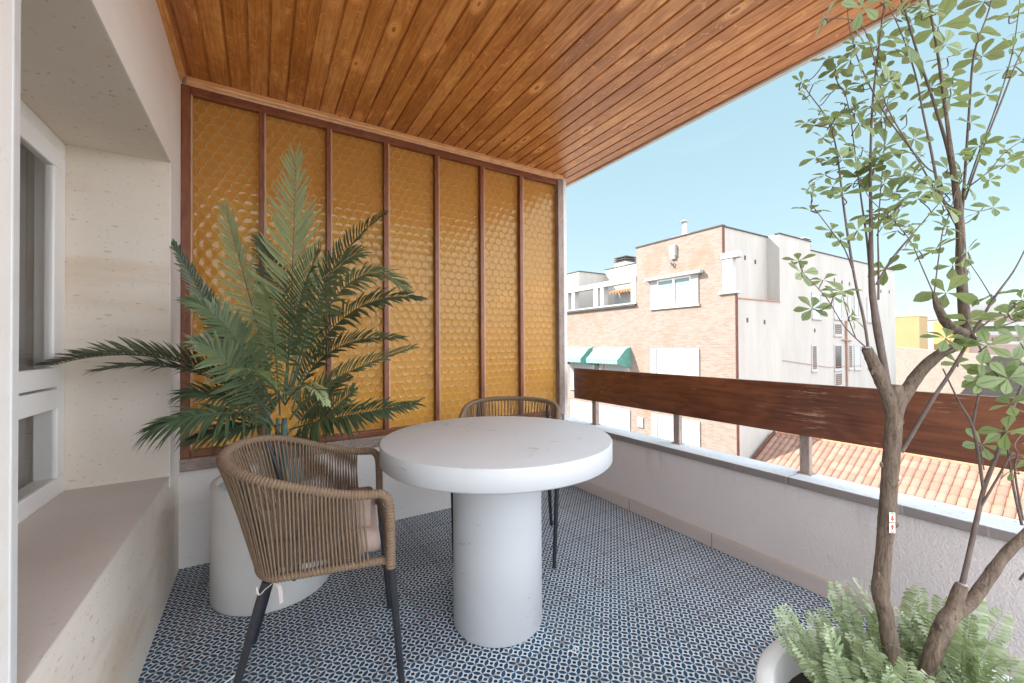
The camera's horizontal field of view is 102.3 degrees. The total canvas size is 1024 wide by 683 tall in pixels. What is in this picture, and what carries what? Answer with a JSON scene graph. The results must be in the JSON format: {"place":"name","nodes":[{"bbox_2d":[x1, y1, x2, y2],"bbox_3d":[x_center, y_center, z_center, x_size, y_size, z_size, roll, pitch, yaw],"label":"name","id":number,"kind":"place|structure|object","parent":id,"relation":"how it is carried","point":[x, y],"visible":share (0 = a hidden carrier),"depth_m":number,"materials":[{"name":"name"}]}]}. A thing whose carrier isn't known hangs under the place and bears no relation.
{"place":"outdoors","nodes":[
{"label":"outdoors","id":0,"kind":"place"},
{"bbox_2d":[137,485,905,682],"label":"floor","id":1,"kind":"structure","parent":0,"point":[628,596],"depth_m":1.72,"materials":[{"name":"tile"}]},
{"bbox_2d":[210,460,328,616],"bbox_3d":[-1.154,0.911,1.996,0.500,0.527,0.500,0,-1,-31],"label":"planter pot","id":2,"kind":"object","parent":1,"relation":"on","point":[235,581],"visible":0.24,"depth_m":1.76,"materials":[{"name":"plastic"}]},
{"bbox_2d":[29,142,426,480],"bbox_3d":[-1.084,-0.129,1.895,1.395,1.699,0.800,0,-1,2],"label":"palm plant","id":3,"kind":"object","parent":2,"relation":"in","point":[234,381],"visible":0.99,"depth_m":1.88,"materials":[{"name":"green plant"}]},
{"bbox_2d":[216,435,404,682],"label":"rope chair","id":4,"kind":"object","parent":1,"relation":"on","point":[295,526],"visible":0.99,"depth_m":1.24,"materials":[{"name":"fabric"}]},
{"bbox_2d":[179,415,584,568],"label":"wall","id":5,"kind":"structure","parent":1,"relation":"on","point":[198,476],"depth_m":2.20,"materials":[{"name":"white paint"}]},
{"bbox_2d":[180,84,567,458],"bbox_3d":[-0.655,-0.352,2.859,2.572,2.047,0.122,0,-1,-31],"label":"glass screen","id":6,"kind":"object","parent":5,"relation":"on","point":[473,250],"visible":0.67,"depth_m":2.79,"materials":[{"name":"yellow glass"}]},
{"bbox_2d":[379,416,612,647],"bbox_3d":[-0.061,0.784,1.747,0.952,0.764,0.952,0,-1,-31],"label":"round table","id":7,"kind":"object","parent":1,"relation":"on","point":[495,475],"visible":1,"depth_m":1.57,"materials":[{"name":"white stone"}]},
{"bbox_2d":[451,396,559,568],"bbox_3d":[-0.015,0.766,2.422,0.602,0.814,0.566,0,-1,6],"label":"rope chair","id":8,"kind":"object","parent":1,"relation":"on","point":[555,413],"visible":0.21,"depth_m":2.59,"materials":[{"name":"fabric"}]},
{"bbox_2d":[565,417,1023,678],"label":"parapet wall","id":9,"kind":"structure","parent":1,"relation":"on","point":[816,533],"depth_m":1.94,"materials":[{"name":"paint"}]},
{"bbox_2d":[574,368,1023,475],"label":"guard rail","id":10,"kind":"object","parent":9,"relation":"on","point":[806,412],"visible":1,"depth_m":2.00,"materials":[{"name":"brown wood"}]},
{"bbox_2d":[755,628,1013,682],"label":"planter pot","id":11,"kind":"object","parent":1,"relation":"on","point":[776,663],"visible":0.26,"depth_m":1.05,"materials":[{"name":"ceramic"}]},
{"bbox_2d":[770,603,885,682],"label":"fern plant","id":12,"kind":"object","parent":11,"relation":"on","point":[812,642],"visible":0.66,"depth_m":1.02,"materials":[{"name":"green plant"}]},
{"bbox_2d":[787,623,906,682],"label":"fern plant","id":13,"kind":"object","parent":11,"relation":"on","point":[842,667],"visible":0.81,"depth_m":0.93,"materials":[{"name":"green plant"}]},
{"bbox_2d":[810,581,921,681],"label":"fern plant","id":14,"kind":"object","parent":11,"relation":"on","point":[838,615],"visible":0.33,"depth_m":1.07,"materials":[{"name":"green plant"}]},
{"bbox_2d":[845,624,946,682],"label":"fern plant","id":15,"kind":"object","parent":11,"relation":"on","point":[879,672],"visible":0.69,"depth_m":0.93,"materials":[{"name":"green plant"}]},
{"bbox_2d":[858,656,935,682],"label":"fern plant","id":16,"kind":"object","parent":11,"relation":"on","point":[917,678],"visible":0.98,"depth_m":0.86,"materials":[{"name":"green plant"}]},
{"bbox_2d":[782,0,1023,682],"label":"potted tree","id":17,"kind":"object","parent":11,"relation":"in","point":[962,601],"visible":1,"depth_m":0.94,"materials":[{"name":"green plant"}]},
{"bbox_2d":[844,578,1005,676],"bbox_3d":[1.048,0.752,1.078,0.232,0.226,0.308,0,-1,-31],"label":"fern plant","id":18,"kind":"object","parent":11,"relation":"on","point":[907,608],"visible":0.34,"depth_m":1.09,"materials":[{"name":"green plant"}]},
{"bbox_2d":[893,589,1023,682],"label":"fern plant","id":19,"kind":"object","parent":11,"relation":"on","point":[975,639],"visible":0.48,"depth_m":0.99,"materials":[{"name":"green plant"}]},
{"bbox_2d":[898,610,1023,682],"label":"fern plant","id":20,"kind":"object","parent":11,"relation":"on","point":[971,677],"visible":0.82,"depth_m":0.91,"materials":[{"name":"green plant"}]},
{"bbox_2d":[567,645,579,657],"bbox_3d":[0.225,1.155,1.535,0.068,0.014,0.025,0,-1,-31],"label":"plastic scrap","id":21,"kind":"object","parent":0,"point":[575,646],"visible":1,"depth_m":1.53,"materials":[{"name":"white plastic"}]},
{"bbox_2d":[567,219,895,458],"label":"brick building","id":22,"kind":"structure","parent":0,"point":[721,301],"depth_m":19.07,"materials":[{"name":"brick"}]},
{"bbox_2d":[570,400,591,421],"bbox_3d":[4.087,4.810,23.927,0.090,2.520,2.200,0,-1,-31],"label":"window","id":23,"kind":"structure","parent":22,"relation":"in","point":[579,409],"depth_m":24.02,"materials":[{"name":"white paint"}]},
{"bbox_2d":[569,348,594,389],"bbox_3d":[4.069,1.680,23.959,0.090,2.480,2.200,0,-1,-31],"label":"window","id":24,"kind":"structure","parent":22,"relation":"in","point":[578,365],"depth_m":24.58,"materials":[{"name":"white paint"}]},
{"bbox_2d":[599,363,629,370],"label":"window","id":25,"kind":"structure","parent":22,"relation":"in","point":[604,366],"depth_m":21.84,"materials":[{"name":"white paint"}]},
{"bbox_2d":[600,405,629,430],"bbox_3d":[5.403,4.780,21.772,0.090,2.520,2.250,0,-1,-31],"label":"window","id":26,"kind":"structure","parent":22,"relation":"in","point":[610,416],"depth_m":21.72,"materials":[{"name":"white paint"}]},
{"bbox_2d":[644,269,702,309],"bbox_3d":[7.228,-2.228,18.601,0.280,1.510,2.930,0,-1,-31],"label":"window","id":27,"kind":"structure","parent":22,"relation":"in","point":[687,289],"depth_m":18.51,"materials":[{"name":"white paint"}]},
{"bbox_2d":[650,348,699,375],"bbox_3d":[7.308,1.547,18.651,0.090,2.400,2.640,0,-1,-31],"label":"window","id":28,"kind":"structure","parent":22,"relation":"in","point":[677,354],"depth_m":18.54,"materials":[{"name":"white paint"}]},
{"bbox_2d":[651,413,699,446],"bbox_3d":[7.327,4.727,18.618,0.090,2.540,2.640,0,-1,-31],"label":"window","id":29,"kind":"structure","parent":22,"relation":"in","point":[661,425],"depth_m":18.76,"materials":[{"name":"white paint"}]},
{"bbox_2d":[811,345,818,371],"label":"window","id":30,"kind":"structure","parent":22,"relation":"in","point":[813,353],"depth_m":19.66,"materials":[{"name":"white paint"}]},
{"bbox_2d":[811,292,822,319],"bbox_3d":[14.698,-1.655,19.875,1.000,1.300,0.090,0,-1,-31],"label":"window","id":31,"kind":"structure","parent":22,"relation":"in","point":[815,315],"depth_m":19.87,"materials":[{"name":"white paint"}]},
{"bbox_2d":[833,295,843,319],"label":"window","id":32,"kind":"structure","parent":22,"relation":"in","point":[837,306],"depth_m":21.13,"materials":[{"name":"white paint"}]},
{"bbox_2d":[833,323,843,336],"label":"window","id":33,"kind":"structure","parent":22,"relation":"in","point":[835,334],"depth_m":21.03,"materials":[{"name":"white paint"}]},
{"bbox_2d":[834,372,842,385],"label":"window","id":34,"kind":"structure","parent":22,"relation":"in","point":[836,374],"depth_m":21.02,"materials":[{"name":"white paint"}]},
{"bbox_2d":[834,344,843,370],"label":"window","id":35,"kind":"structure","parent":22,"relation":"in","point":[837,347],"depth_m":21.02,"materials":[{"name":"white paint"}]},
{"bbox_2d":[847,295,852,319],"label":"window","id":36,"kind":"structure","parent":22,"relation":"in","point":[849,297],"depth_m":21.87,"materials":[{"name":"white paint"}]},
{"bbox_2d":[848,344,853,369],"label":"window","id":37,"kind":"structure","parent":22,"relation":"in","point":[850,354],"depth_m":21.80,"materials":[{"name":"white paint"}]},
{"bbox_2d":[854,296,860,318],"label":"window","id":38,"kind":"structure","parent":22,"relation":"in","point":[856,304],"depth_m":22.29,"materials":[{"name":"white paint"}]},
{"bbox_2d":[854,345,861,370],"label":"window","id":39,"kind":"structure","parent":22,"relation":"in","point":[857,348],"depth_m":22.28,"materials":[{"name":"white paint"}]},
{"bbox_2d":[867,298,871,322],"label":"window","id":40,"kind":"structure","parent":22,"relation":"in","point":[868,304],"depth_m":23.13,"materials":[{"name":"white paint"}]},
{"bbox_2d":[566,0,1023,319],"label":"sky","id":41,"kind":"structure","parent":0,"point":[737,166],"materials":[{"name":"blue"}]},
{"bbox_2d":[751,431,1023,520],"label":"tiled roof","id":42,"kind":"structure","parent":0,"point":[953,482],"depth_m":13.21,"materials":[{"name":"orange tile"}]},
{"bbox_2d":[895,309,927,348],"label":"yellow house","id":43,"kind":"structure","parent":0,"point":[909,330],"depth_m":50.89,"materials":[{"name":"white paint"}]},
{"bbox_2d":[928,320,937,349],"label":"white house","id":44,"kind":"structure","parent":0,"point":[930,340],"depth_m":56.67,"materials":[{"name":"paint"}]},
{"bbox_2d":[933,320,968,352],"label":"ochre house","id":45,"kind":"structure","parent":0,"point":[937,326],"depth_m":53.46,"materials":[{"name":"yellow paint"}]},
{"bbox_2d":[896,347,1023,397],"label":"brick wall","id":46,"kind":"structure","parent":0,"point":[908,360],"depth_m":30.70,"materials":[{"name":"beige brick"}]},
{"bbox_3d":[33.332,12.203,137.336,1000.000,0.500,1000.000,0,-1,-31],"label":"ground","id":47,"kind":"structure","parent":0,"visible":0},
{"bbox_2d":[0,0,181,682],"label":"stone wall","id":48,"kind":"structure","parent":47,"relation":"on","point":[90,105],"depth_m":1.59,"materials":[{"name":"stone"}]},
{"bbox_2d":[18,143,27,489],"bbox_3d":[-1.606,-0.090,1.029,0.089,1.520,1.442,0,-1,-31],"label":"curtain","id":49,"kind":"object","parent":48,"relation":"hanging from","point":[23,280],"visible":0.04,"depth_m":1.65,"materials":[{"name":"fabric"}]},
{"bbox_2d":[18,98,65,523],"bbox_3d":[-1.532,-0.107,1.115,0.086,1.456,1.412,0,-1,-31],"label":"window","id":50,"kind":"structure","parent":48,"relation":"in","point":[41,388],"depth_m":1.63,"materials":[{"name":"white plastic"}]},
{"bbox_2d":[156,0,926,187],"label":"timber ceiling","id":51,"kind":"structure","parent":48,"relation":"attached to","point":[571,92],"depth_m":2.06,"materials":[{"name":"brown wood"}]},
{"bbox_2d":[969,303,1023,357],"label":"pink apartments","id":52,"kind":"structure","parent":47,"relation":"on","point":[990,327],"depth_m":61.00,"materials":[{"name":"white paint"}]}
]}

